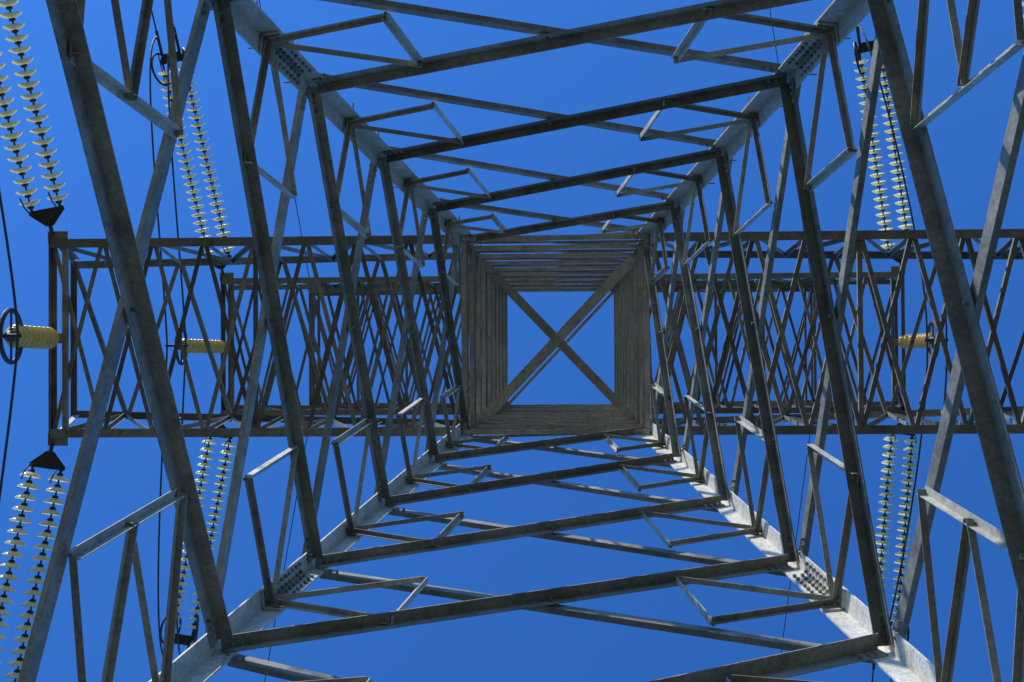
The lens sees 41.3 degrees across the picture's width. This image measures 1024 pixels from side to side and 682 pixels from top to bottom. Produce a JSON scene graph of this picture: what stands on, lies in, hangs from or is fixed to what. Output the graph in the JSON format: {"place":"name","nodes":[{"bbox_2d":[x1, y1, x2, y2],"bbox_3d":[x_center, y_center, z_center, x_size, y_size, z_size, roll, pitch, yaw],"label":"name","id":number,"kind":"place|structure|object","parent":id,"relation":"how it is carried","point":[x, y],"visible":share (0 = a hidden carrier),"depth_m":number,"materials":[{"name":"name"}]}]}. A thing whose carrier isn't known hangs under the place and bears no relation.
{"place":"outdoors","nodes":[
{"label":"outdoors","id":0,"kind":"place"},
{"bbox_2d":[0,0,1023,681],"label":"sky","id":1,"kind":"structure","parent":0,"point":[967,138],"materials":[{"name":"blue"}]},
{"label":"ground","id":2,"kind":"structure","parent":0,"visible":0},
{"bbox_2d":[18,0,1023,681],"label":"lattice transmission tower","id":3,"kind":"structure","parent":2,"relation":"on","point":[600,266],"depth_m":15.94,"materials":[{"name":"metal"}]},
{"bbox_2d":[0,307,58,364],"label":"post insulator","id":4,"kind":"object","parent":3,"relation":"attached to","point":[35,337],"visible":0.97,"depth_m":20.36,"materials":[{"name":"ceramic"}]},
{"bbox_2d":[0,0,67,234],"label":"insulator string","id":5,"kind":"object","parent":3,"relation":"attached to","point":[48,217],"visible":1,"depth_m":21.35,"materials":[{"name":"white glass"}]},
{"bbox_2d":[0,191,18,499],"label":"jumper cable","id":6,"kind":"object","parent":5,"relation":"attached to","point":[17,344],"visible":1,"depth_m":19.71,"materials":[{"name":"metal"}]},
{"bbox_2d":[0,442,69,681],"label":"insulator string","id":7,"kind":"object","parent":3,"relation":"attached to","point":[49,459],"visible":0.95,"depth_m":21.23,"materials":[{"name":"white glass"}]},
{"bbox_2d":[151,27,233,274],"bbox_3d":[-7.200,-4.244,30.692,0.847,1.404,5.528,-11,-92,2],"label":"insulator string","id":8,"kind":"object","parent":3,"relation":"attached to","point":[203,149],"visible":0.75,"depth_m":30.71,"materials":[{"name":"white glass"}]},
{"bbox_2d":[151,11,173,30],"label":"power line cable","id":9,"kind":"object","parent":8,"relation":"attached to","point":[154,21],"visible":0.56,"depth_m":30.24,"materials":[{"name":"metal"}]},
{"bbox_2d":[149,38,186,654],"bbox_3d":[-7.351,0.119,29.359,0.891,1.147,13.863,-1,-91,2],"label":"jumper cable","id":10,"kind":"object","parent":8,"relation":"attached to","point":[154,39],"visible":0.52,"depth_m":28.89,"materials":[{"name":"metal"}]},
{"bbox_2d":[165,328,225,365],"bbox_3d":[-6.998,0.163,29.995,0.686,2.580,0.700,36,-89,3],"label":"post insulator","id":11,"kind":"object","parent":3,"relation":"attached to","point":[199,346],"visible":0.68,"depth_m":29.79,"materials":[{"name":"ceramic"}]},
{"bbox_2d":[160,424,235,648],"bbox_3d":[-7.036,4.521,30.513,0.847,1.410,5.526,8,-91,3],"label":"insulator string","id":12,"kind":"object","parent":3,"relation":"attached to","point":[187,640],"visible":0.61,"depth_m":30.67,"materials":[{"name":"white glass"}]},
{"bbox_2d":[264,437,306,681],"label":"ground wire","id":13,"kind":"object","parent":3,"relation":"attached to","point":[286,556],"visible":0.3,"depth_m":35.07,"materials":[{"name":"metal"}]},
{"bbox_2d":[259,0,311,289],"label":"ground wire","id":14,"kind":"object","parent":3,"relation":"attached to","point":[295,199],"visible":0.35,"depth_m":35.36,"materials":[{"name":"metal"}]},
{"bbox_2d":[769,8,812,285],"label":"ground wire","id":15,"kind":"object","parent":3,"relation":"attached to","point":[778,62],"visible":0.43,"depth_m":34.56,"materials":[{"name":"metal"}]},
{"bbox_2d":[781,434,809,652],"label":"ground wire","id":16,"kind":"object","parent":3,"relation":"attached to","point":[797,531],"visible":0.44,"depth_m":34.61,"materials":[{"name":"metal"}]},
{"bbox_2d":[853,24,912,265],"bbox_3d":[8.246,-4.359,30.051,0.847,1.404,5.528,-11,-92,2],"label":"insulator string","id":17,"kind":"object","parent":3,"relation":"attached to","point":[859,50],"visible":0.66,"depth_m":30.13,"materials":[{"name":"white glass"}]},
{"bbox_2d":[859,26,947,635],"bbox_3d":[8.305,0.004,28.696,1.513,1.174,13.861,0,-91,2],"label":"jumper cable","id":18,"kind":"object","parent":17,"relation":"attached to","point":[862,30],"visible":0.34,"depth_m":28.19,"materials":[{"name":"metal"}]},
{"bbox_2d":[872,419,918,669],"bbox_3d":[8.410,4.407,29.872,0.847,1.410,5.526,8,-91,3],"label":"insulator string","id":19,"kind":"object","parent":3,"relation":"attached to","point":[887,485],"visible":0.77,"depth_m":30.09,"materials":[{"name":"white glass"}]},
{"bbox_2d":[898,320,947,357],"bbox_3d":[8.856,0.002,29.321,0.471,2.605,0.743,-31,-92,1],"label":"post insulator","id":20,"kind":"object","parent":3,"relation":"attached to","point":[904,341],"visible":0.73,"depth_m":28.79,"materials":[{"name":"ceramic"}]}
]}

